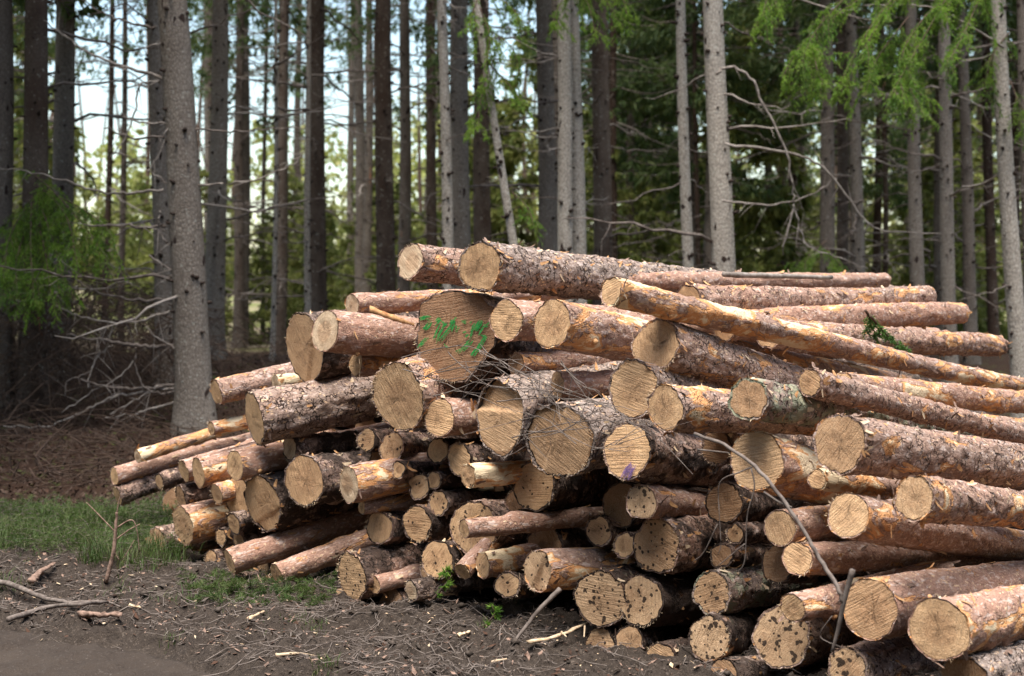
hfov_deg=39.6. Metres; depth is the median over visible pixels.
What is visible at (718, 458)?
log
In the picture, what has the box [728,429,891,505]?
log
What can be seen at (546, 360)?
log
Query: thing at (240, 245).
spruce tree
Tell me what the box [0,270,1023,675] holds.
ground
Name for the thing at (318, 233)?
spruce tree
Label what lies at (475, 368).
bare twigs
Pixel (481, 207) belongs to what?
spruce tree
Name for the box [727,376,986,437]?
log
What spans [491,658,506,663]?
stick
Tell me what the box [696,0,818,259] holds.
spruce tree
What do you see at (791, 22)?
spruce tree
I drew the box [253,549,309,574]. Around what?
log
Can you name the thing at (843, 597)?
curved branch
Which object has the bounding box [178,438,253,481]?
log
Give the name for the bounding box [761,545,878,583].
log
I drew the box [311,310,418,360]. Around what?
log
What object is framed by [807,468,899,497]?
log
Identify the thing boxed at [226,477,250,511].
log
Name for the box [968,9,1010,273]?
spruce tree
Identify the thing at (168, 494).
log
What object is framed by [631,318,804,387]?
log
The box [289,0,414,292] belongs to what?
spruce tree
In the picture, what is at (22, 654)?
dirt road
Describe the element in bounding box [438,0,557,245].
spruce tree
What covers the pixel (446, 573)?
green sprig
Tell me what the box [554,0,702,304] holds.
spruce tree
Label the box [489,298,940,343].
log
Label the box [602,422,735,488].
log
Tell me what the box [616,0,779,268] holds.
spruce tree
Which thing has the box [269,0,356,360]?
spruce tree
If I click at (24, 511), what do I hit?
grass
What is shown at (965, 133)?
spruce tree
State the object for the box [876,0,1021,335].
spruce tree
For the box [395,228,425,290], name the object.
young spruce
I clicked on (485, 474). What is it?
log
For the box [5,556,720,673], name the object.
wood chips
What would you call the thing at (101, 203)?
young spruce
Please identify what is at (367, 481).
log
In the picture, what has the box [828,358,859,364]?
log
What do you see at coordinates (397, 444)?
log
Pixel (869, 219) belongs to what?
young spruce
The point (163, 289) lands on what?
spruce tree
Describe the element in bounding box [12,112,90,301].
young spruce
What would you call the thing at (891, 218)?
young spruce
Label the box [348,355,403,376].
log
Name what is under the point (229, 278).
young spruce
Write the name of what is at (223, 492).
log
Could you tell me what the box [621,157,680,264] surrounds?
young spruce
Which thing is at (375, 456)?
log
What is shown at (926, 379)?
log
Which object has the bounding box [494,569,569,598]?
log
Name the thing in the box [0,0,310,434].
spruce tree
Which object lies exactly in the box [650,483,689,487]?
log
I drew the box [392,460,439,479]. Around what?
log
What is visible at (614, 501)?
log
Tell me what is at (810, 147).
spruce tree
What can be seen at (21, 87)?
spruce tree
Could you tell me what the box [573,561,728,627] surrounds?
log
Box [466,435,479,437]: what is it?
log
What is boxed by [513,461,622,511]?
log
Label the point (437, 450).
log
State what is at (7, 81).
spruce tree
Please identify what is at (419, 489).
log
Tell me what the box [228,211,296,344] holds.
young spruce
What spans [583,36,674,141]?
spruce tree
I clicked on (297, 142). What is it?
spruce tree
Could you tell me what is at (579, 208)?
spruce tree
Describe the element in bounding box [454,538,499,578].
log
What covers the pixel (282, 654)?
stick
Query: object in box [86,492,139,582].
dry stem
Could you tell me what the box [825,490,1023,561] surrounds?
log
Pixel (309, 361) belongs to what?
log
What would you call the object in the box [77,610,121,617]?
broken wood
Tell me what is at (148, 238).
young spruce
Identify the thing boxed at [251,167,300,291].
young spruce
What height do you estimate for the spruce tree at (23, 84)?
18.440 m
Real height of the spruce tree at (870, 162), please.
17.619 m
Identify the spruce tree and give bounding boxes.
[0,0,108,410]
[0,0,161,409]
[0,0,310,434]
[12,0,24,14]
[12,9,112,241]
[13,0,77,188]
[13,0,209,381]
[13,7,48,42]
[14,5,54,189]
[14,29,84,330]
[21,0,153,350]
[48,0,208,348]
[66,0,307,392]
[114,0,338,360]
[145,0,273,225]
[187,0,375,351]
[188,0,261,235]
[189,0,262,263]
[190,0,302,345]
[190,0,304,347]
[194,0,302,340]
[195,0,259,221]
[195,0,426,316]
[227,0,343,290]
[229,0,369,307]
[255,0,347,234]
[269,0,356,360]
[271,0,369,311]
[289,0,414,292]
[289,1,436,292]
[296,0,449,292]
[324,0,489,291]
[325,1,399,283]
[344,0,496,290]
[390,0,583,288]
[391,0,471,286]
[392,0,506,234]
[401,0,535,291]
[410,0,647,250]
[433,0,503,289]
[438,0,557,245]
[490,0,651,226]
[497,0,639,303]
[499,0,604,301]
[500,0,691,237]
[530,0,677,258]
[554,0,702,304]
[565,0,941,271]
[579,0,700,225]
[581,3,740,266]
[582,28,705,261]
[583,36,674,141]
[588,21,657,249]
[600,0,745,267]
[608,0,836,269]
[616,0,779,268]
[618,0,763,221]
[619,47,731,236]
[621,0,723,267]
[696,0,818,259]
[700,0,849,270]
[701,0,875,265]
[723,0,868,269]
[723,0,933,272]
[742,0,954,272]
[748,0,1023,417]
[753,0,919,272]
[759,0,934,272]
[759,6,816,185]
[759,64,836,270]
[772,55,836,240]
[784,1,889,237]
[791,2,960,280]
[802,0,958,277]
[838,0,1023,383]
[841,0,1018,356]
[856,0,1016,330]
[860,3,981,283]
[861,0,923,271]
[868,3,980,257]
[874,1,1022,364]
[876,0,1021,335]
[894,0,1023,291]
[918,0,1021,352]
[957,1,1010,284]
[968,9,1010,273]
[972,23,1010,168]
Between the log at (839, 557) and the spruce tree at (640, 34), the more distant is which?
the spruce tree at (640, 34)
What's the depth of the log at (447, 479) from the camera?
7.05 m
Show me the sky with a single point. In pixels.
(91, 98)
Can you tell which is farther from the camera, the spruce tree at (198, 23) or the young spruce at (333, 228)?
the spruce tree at (198, 23)
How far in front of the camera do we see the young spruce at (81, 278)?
51.96 m
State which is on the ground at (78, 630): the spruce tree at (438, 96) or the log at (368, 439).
the spruce tree at (438, 96)
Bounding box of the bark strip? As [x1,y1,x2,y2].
[370,306,414,325]
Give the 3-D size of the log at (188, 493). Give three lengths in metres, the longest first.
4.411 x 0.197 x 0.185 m
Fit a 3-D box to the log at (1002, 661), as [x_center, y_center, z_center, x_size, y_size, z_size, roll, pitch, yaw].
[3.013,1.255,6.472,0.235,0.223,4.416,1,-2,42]
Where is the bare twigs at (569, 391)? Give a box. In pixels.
[475,351,642,428]
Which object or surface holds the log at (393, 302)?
on the log at (351, 333)
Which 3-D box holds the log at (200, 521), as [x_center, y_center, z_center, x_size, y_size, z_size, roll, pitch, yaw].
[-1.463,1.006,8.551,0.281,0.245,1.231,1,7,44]
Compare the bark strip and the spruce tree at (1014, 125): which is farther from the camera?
the spruce tree at (1014, 125)
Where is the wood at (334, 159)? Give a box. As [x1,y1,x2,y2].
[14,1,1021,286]
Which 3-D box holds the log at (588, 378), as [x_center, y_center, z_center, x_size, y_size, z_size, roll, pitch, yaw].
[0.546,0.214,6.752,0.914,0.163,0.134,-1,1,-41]
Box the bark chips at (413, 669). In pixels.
[0,519,933,675]
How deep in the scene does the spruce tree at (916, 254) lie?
20.89 m
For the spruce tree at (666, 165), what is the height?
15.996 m
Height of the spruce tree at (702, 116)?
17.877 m
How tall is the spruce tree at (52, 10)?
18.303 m
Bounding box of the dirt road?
[0,629,210,675]
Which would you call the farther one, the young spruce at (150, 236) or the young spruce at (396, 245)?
the young spruce at (150, 236)
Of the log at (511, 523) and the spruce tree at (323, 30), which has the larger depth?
the spruce tree at (323, 30)
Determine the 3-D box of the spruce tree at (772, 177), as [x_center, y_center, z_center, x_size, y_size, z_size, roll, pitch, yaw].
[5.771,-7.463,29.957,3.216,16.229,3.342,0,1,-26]
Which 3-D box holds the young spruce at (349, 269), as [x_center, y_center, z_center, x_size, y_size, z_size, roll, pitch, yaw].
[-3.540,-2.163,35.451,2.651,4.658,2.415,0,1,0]
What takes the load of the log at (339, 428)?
on the log at (223, 492)
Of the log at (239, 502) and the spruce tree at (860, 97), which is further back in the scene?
the spruce tree at (860, 97)
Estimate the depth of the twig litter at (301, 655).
6.42 m
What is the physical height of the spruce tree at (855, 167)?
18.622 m
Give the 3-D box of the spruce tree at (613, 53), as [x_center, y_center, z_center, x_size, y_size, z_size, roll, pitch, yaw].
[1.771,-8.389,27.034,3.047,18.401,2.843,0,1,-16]
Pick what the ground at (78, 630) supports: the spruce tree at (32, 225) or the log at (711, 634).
the spruce tree at (32, 225)
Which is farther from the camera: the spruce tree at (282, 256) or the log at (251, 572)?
the spruce tree at (282, 256)
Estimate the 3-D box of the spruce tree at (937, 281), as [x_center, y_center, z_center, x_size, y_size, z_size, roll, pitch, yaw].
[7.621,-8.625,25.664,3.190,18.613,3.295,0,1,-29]
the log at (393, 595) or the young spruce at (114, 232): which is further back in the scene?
the young spruce at (114, 232)
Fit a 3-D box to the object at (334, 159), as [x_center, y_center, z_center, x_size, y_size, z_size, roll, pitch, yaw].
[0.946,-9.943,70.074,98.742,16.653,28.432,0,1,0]
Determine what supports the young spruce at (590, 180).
on the ground at (78, 630)
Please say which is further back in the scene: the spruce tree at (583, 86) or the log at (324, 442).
the spruce tree at (583, 86)
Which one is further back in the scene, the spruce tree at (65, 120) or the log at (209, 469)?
the spruce tree at (65, 120)
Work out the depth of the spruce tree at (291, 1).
34.77 m
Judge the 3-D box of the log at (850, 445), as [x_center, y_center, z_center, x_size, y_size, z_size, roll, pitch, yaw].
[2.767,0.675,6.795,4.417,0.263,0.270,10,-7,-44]
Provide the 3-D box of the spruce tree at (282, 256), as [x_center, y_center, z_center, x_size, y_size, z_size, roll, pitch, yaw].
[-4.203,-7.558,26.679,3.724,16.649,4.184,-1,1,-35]
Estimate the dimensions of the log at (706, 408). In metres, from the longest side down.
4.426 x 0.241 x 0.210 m
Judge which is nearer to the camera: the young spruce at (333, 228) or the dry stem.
the dry stem
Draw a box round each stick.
[275,652,316,656]
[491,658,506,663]
[516,587,561,638]
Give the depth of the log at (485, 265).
6.99 m
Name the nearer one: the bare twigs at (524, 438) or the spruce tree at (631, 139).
the bare twigs at (524, 438)
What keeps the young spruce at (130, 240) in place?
on the ground at (78, 630)
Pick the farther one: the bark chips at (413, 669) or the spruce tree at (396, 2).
the spruce tree at (396, 2)
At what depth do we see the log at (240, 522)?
7.93 m
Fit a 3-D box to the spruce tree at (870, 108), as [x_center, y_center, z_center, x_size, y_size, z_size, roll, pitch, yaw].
[7.814,-7.935,29.779,3.395,17.267,3.377,0,1,-23]
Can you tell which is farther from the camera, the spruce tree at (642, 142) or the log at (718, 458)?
the spruce tree at (642, 142)
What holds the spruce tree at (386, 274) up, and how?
on the ground at (78, 630)
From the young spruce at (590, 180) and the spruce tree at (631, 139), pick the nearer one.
the spruce tree at (631, 139)
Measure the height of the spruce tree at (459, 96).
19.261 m
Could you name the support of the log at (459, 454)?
on the log at (535, 489)
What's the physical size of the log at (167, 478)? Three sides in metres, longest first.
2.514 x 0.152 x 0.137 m
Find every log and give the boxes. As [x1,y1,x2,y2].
[109,432,251,484]
[112,442,241,505]
[134,428,234,462]
[146,524,233,553]
[155,468,194,490]
[162,487,178,513]
[171,499,229,545]
[174,479,229,505]
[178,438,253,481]
[191,425,354,487]
[203,548,226,561]
[207,414,248,436]
[209,362,294,404]
[210,480,245,504]
[216,525,232,546]
[223,508,406,574]
[226,422,394,480]
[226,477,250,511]
[226,508,259,536]
[232,528,277,545]
[238,569,258,575]
[243,374,381,446]
[243,469,400,532]
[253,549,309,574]
[270,529,377,583]
[271,371,302,385]
[282,430,360,461]
[284,450,406,508]
[285,308,418,381]
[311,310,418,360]
[332,427,349,431]
[337,541,427,600]
[339,452,450,503]
[344,288,572,313]
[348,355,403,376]
[354,417,383,427]
[354,427,427,452]
[358,487,493,513]
[366,510,410,545]
[369,452,381,460]
[371,304,591,430]
[372,564,421,597]
[378,429,474,458]
[378,587,405,605]
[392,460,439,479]
[397,243,597,300]
[402,503,452,544]
[404,570,523,601]
[408,471,504,499]
[413,290,556,386]
[420,537,464,579]
[420,558,452,576]
[422,437,447,447]
[424,393,479,436]
[424,470,513,488]
[426,437,481,463]
[426,488,508,518]
[447,441,530,475]
[449,498,529,555]
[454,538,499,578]
[457,237,896,299]
[458,506,603,538]
[461,460,530,487]
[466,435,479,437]
[471,361,623,457]
[475,538,595,578]
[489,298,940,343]
[494,484,511,491]
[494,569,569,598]
[504,490,594,512]
[508,347,935,373]
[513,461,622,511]
[522,546,635,592]
[524,364,920,480]
[526,527,593,548]
[528,297,911,378]
[551,370,613,400]
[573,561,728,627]
[585,515,636,547]
[585,624,628,647]
[599,277,1023,390]
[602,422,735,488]
[602,481,709,530]
[603,358,986,420]
[612,531,635,558]
[614,625,665,650]
[621,572,704,627]
[625,482,707,518]
[628,270,891,291]
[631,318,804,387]
[632,514,767,574]
[645,382,1023,438]
[646,637,688,655]
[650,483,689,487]
[677,281,936,309]
[688,604,777,662]
[692,561,832,614]
[700,432,813,472]
[705,480,817,525]
[709,540,773,568]
[711,652,809,675]
[713,300,971,341]
[725,522,769,548]
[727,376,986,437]
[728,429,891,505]
[751,605,879,672]
[756,312,1011,356]
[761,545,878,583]
[764,499,892,546]
[777,559,959,623]
[782,537,1000,577]
[797,362,1023,443]
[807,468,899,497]
[812,413,1023,490]
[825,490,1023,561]
[826,635,942,675]
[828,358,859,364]
[829,538,855,541]
[836,371,1023,413]
[844,560,1023,641]
[892,473,1023,528]
[907,584,1023,667]
[920,377,932,381]
[938,639,1023,675]
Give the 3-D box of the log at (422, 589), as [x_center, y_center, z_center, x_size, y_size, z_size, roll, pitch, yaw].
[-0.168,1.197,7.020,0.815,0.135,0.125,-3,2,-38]
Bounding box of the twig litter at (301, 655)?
[0,546,934,675]
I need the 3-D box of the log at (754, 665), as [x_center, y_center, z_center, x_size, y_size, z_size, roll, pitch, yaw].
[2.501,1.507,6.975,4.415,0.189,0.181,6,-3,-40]
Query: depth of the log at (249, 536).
8.03 m
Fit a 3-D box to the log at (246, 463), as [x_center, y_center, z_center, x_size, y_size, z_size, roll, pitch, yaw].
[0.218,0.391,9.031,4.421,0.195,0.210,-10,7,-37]
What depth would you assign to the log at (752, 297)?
7.90 m
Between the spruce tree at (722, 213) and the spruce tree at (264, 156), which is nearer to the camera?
the spruce tree at (722, 213)
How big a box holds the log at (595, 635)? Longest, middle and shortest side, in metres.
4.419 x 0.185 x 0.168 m
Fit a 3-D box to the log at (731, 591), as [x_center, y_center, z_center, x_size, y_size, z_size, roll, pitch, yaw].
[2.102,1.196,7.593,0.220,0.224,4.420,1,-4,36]
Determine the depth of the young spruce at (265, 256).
50.74 m
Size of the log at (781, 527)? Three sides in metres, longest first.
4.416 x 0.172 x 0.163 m
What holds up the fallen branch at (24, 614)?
on the ground at (78, 630)
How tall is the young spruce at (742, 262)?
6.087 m
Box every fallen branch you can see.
[0,579,72,602]
[6,600,120,621]
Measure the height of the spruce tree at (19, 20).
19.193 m
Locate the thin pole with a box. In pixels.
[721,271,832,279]
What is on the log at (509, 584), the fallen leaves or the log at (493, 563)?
the log at (493, 563)
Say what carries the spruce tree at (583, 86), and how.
on the ground at (78, 630)
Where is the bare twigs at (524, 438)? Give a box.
[503,428,581,461]
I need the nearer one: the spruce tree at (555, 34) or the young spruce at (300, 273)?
the spruce tree at (555, 34)
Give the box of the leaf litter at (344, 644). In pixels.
[0,522,938,675]
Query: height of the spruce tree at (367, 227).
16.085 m
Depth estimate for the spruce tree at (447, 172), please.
16.94 m
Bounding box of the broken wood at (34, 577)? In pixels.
[27,562,55,583]
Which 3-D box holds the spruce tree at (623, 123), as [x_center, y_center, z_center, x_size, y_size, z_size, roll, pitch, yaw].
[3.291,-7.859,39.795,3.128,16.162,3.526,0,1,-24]
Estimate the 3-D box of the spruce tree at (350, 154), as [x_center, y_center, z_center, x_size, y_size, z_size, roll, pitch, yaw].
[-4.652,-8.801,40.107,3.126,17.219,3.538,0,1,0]
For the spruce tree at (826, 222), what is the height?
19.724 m
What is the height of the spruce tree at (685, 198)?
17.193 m
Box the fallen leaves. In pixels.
[0,351,288,517]
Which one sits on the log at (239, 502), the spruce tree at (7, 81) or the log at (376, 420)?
the log at (376, 420)
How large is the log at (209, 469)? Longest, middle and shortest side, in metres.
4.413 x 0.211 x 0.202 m
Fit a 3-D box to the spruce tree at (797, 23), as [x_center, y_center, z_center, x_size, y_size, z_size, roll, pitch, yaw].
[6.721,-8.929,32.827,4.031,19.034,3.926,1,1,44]
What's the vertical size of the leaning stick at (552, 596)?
0.227 m
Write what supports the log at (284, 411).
on the log at (324, 442)
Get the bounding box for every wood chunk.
[247,610,265,619]
[456,630,470,637]
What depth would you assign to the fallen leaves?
12.97 m
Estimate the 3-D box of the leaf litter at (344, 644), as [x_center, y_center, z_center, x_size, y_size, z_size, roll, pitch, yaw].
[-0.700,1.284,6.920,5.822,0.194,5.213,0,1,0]
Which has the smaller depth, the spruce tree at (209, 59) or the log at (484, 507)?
the log at (484, 507)
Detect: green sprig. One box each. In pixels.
[432,563,454,599]
[482,602,501,627]
[862,309,911,352]
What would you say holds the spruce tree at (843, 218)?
on the ground at (78, 630)
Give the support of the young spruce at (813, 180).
on the ground at (78, 630)
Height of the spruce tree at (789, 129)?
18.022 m
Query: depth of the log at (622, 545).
6.18 m
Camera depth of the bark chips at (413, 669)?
6.31 m
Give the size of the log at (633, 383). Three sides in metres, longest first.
4.431 x 0.286 x 0.285 m
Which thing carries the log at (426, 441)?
on the log at (367, 481)
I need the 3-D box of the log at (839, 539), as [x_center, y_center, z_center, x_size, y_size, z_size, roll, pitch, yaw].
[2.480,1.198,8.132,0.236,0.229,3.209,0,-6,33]
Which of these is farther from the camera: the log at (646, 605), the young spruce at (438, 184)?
the young spruce at (438, 184)
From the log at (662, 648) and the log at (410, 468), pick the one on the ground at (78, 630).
the log at (662, 648)
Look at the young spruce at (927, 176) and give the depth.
27.75 m
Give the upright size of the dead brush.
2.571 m
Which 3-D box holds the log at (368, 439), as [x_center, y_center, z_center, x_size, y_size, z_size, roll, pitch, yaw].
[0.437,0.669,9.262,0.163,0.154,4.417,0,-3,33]
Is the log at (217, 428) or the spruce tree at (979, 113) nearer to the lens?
the log at (217, 428)
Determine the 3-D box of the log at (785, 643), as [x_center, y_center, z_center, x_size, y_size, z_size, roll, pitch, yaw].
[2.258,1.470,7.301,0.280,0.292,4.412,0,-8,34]
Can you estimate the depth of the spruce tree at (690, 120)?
27.76 m
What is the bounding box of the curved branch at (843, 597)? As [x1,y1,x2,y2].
[693,432,855,652]
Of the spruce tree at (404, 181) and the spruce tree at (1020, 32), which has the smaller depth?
the spruce tree at (1020, 32)
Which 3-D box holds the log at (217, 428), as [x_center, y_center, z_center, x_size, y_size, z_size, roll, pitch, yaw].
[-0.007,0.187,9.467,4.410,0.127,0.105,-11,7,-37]
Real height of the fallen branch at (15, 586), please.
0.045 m
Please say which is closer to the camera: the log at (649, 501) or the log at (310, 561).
the log at (649, 501)
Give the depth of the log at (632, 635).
6.02 m
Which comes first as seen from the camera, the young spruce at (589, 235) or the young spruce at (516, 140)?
the young spruce at (589, 235)
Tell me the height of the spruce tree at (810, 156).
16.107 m
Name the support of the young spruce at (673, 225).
on the ground at (78, 630)
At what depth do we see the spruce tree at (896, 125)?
39.56 m
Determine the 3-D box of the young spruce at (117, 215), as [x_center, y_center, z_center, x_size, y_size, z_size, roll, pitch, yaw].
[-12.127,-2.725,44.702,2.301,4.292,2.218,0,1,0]
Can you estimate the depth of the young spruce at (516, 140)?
36.22 m
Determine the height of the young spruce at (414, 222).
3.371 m
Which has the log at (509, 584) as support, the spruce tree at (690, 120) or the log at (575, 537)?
the log at (575, 537)
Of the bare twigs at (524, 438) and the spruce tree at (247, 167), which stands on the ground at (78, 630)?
the spruce tree at (247, 167)
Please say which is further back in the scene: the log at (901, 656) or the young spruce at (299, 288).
the young spruce at (299, 288)
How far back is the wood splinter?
5.93 m
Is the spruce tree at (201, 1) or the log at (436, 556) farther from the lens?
the spruce tree at (201, 1)
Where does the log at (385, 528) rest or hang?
on the log at (358, 570)
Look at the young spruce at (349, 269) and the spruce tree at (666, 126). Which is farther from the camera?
the spruce tree at (666, 126)
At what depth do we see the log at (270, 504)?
7.73 m
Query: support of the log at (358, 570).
on the ground at (78, 630)
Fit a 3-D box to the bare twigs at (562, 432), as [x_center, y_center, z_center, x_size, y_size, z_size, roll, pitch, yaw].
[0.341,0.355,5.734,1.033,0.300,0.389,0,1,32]
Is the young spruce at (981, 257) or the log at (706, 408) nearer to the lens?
the log at (706, 408)
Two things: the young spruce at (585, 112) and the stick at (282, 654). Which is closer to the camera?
the stick at (282, 654)
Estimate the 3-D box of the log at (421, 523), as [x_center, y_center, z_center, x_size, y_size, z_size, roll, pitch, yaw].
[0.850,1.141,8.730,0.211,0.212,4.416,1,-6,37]
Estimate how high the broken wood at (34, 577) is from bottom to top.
0.041 m
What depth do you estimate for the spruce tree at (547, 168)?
19.36 m
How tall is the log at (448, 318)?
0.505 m
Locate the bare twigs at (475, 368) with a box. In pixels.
[401,338,563,411]
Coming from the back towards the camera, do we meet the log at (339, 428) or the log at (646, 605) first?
the log at (339, 428)
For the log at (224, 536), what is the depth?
8.07 m
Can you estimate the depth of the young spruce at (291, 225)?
35.97 m
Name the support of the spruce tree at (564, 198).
on the ground at (78, 630)
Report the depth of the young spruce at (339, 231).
43.43 m
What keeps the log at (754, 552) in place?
on the log at (731, 591)
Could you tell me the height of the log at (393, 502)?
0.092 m
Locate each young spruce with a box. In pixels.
[12,6,133,330]
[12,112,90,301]
[13,81,77,298]
[77,234,96,290]
[81,207,138,310]
[85,199,115,285]
[89,183,152,305]
[100,170,154,314]
[134,192,152,287]
[135,213,153,293]
[152,167,233,335]
[201,170,250,291]
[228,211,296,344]
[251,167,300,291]
[251,219,272,292]
[260,180,334,321]
[270,198,338,317]
[287,207,353,326]
[288,176,345,307]
[288,176,346,309]
[288,180,303,271]
[327,160,397,309]
[364,182,426,291]
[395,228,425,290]
[411,214,424,240]
[413,91,498,286]
[417,118,497,287]
[469,97,537,247]
[470,30,592,301]
[536,93,625,250]
[583,122,654,303]
[584,88,646,253]
[588,111,677,302]
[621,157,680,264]
[646,129,703,264]
[656,9,835,272]
[665,105,773,271]
[733,166,775,269]
[804,183,835,271]
[807,176,835,271]
[849,195,899,285]
[864,58,1007,338]
[881,201,901,283]
[886,101,1007,340]
[895,90,1022,334]
[900,123,1006,331]
[983,124,1022,281]
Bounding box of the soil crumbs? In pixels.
[2,545,936,675]
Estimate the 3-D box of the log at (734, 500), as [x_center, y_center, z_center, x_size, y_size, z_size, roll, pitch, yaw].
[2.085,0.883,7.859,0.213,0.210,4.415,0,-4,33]
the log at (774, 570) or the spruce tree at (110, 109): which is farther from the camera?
the spruce tree at (110, 109)
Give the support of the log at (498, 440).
on the log
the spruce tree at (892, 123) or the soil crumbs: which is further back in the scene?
the spruce tree at (892, 123)
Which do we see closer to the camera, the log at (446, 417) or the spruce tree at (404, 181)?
the log at (446, 417)
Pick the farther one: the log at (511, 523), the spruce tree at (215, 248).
the spruce tree at (215, 248)
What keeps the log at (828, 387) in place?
on the log at (850, 445)
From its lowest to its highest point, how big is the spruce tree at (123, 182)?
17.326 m
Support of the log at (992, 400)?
on the log at (706, 408)
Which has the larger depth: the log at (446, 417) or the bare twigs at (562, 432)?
the log at (446, 417)
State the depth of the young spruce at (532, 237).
36.94 m
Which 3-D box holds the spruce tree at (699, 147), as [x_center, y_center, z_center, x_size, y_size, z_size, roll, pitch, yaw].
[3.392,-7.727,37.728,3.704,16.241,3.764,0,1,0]
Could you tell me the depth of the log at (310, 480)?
7.49 m
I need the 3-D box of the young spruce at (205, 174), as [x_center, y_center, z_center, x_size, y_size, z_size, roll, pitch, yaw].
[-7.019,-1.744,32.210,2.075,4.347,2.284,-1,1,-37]
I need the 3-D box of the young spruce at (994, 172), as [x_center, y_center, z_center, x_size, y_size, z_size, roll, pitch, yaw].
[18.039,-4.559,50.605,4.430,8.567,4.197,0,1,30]
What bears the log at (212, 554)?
on the ground at (78, 630)
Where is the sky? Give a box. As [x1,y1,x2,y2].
[13,0,1020,264]
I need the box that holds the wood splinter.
[526,622,588,643]
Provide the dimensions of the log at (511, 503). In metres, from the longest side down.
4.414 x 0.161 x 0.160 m
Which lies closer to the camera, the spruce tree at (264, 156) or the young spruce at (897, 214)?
the spruce tree at (264, 156)
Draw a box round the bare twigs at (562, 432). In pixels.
[464,392,694,472]
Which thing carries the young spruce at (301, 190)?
on the ground at (78, 630)
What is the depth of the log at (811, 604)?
5.25 m
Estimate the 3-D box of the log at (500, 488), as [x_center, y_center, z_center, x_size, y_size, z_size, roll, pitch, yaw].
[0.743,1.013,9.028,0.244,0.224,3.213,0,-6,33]
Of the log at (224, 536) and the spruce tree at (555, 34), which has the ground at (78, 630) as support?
the spruce tree at (555, 34)
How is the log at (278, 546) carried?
on the ground at (78, 630)
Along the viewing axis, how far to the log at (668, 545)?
6.00 m
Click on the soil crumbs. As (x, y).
(458, 623)
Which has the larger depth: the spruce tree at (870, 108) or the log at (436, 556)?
the spruce tree at (870, 108)
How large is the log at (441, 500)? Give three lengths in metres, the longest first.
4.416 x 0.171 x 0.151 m
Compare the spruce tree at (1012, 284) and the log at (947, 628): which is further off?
the spruce tree at (1012, 284)
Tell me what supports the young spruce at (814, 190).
on the ground at (78, 630)
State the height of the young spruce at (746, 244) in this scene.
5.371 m
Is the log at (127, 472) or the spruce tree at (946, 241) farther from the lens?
the spruce tree at (946, 241)
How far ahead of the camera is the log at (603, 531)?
6.33 m
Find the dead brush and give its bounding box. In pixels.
[0,239,289,489]
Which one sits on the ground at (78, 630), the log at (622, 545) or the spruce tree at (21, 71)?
the spruce tree at (21, 71)
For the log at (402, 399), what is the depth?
6.91 m
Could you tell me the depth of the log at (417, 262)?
7.11 m
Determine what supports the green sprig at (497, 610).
on the ground at (78, 630)
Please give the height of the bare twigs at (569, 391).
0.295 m
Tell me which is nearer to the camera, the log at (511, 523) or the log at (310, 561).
the log at (511, 523)
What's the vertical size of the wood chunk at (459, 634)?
0.027 m
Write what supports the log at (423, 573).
on the ground at (78, 630)
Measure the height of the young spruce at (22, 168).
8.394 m
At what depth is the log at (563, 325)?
6.45 m
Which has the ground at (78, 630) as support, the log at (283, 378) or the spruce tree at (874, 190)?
the spruce tree at (874, 190)
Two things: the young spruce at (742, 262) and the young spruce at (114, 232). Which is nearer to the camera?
the young spruce at (742, 262)
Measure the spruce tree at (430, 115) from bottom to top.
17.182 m
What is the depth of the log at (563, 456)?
6.09 m
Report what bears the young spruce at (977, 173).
on the ground at (78, 630)
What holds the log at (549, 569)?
on the log at (600, 599)
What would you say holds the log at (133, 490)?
on the ground at (78, 630)
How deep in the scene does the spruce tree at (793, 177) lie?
32.97 m
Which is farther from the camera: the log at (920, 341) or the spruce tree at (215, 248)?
the spruce tree at (215, 248)
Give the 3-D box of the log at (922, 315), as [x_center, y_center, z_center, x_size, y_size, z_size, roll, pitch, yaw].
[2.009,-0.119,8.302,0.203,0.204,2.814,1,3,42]
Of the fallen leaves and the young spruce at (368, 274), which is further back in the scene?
the young spruce at (368, 274)
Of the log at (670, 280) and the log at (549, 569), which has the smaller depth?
the log at (549, 569)
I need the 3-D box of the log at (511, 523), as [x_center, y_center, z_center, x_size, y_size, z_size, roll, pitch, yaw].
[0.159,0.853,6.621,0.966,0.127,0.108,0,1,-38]
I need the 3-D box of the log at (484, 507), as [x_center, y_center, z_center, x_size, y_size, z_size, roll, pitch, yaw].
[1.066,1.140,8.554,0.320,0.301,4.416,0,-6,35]
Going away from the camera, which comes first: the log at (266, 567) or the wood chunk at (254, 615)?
the wood chunk at (254, 615)
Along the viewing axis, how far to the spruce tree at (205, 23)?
43.56 m
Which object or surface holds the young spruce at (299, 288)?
on the ground at (78, 630)
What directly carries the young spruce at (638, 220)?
on the ground at (78, 630)
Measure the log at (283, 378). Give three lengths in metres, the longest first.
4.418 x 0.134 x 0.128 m
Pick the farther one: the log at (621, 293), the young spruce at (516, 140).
the young spruce at (516, 140)
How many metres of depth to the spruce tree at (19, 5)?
19.71 m
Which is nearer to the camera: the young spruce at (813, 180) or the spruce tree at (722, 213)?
the spruce tree at (722, 213)
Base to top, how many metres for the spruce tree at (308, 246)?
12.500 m
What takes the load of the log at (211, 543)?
on the ground at (78, 630)
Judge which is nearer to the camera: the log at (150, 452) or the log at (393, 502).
the log at (393, 502)
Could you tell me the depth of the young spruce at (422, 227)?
37.34 m

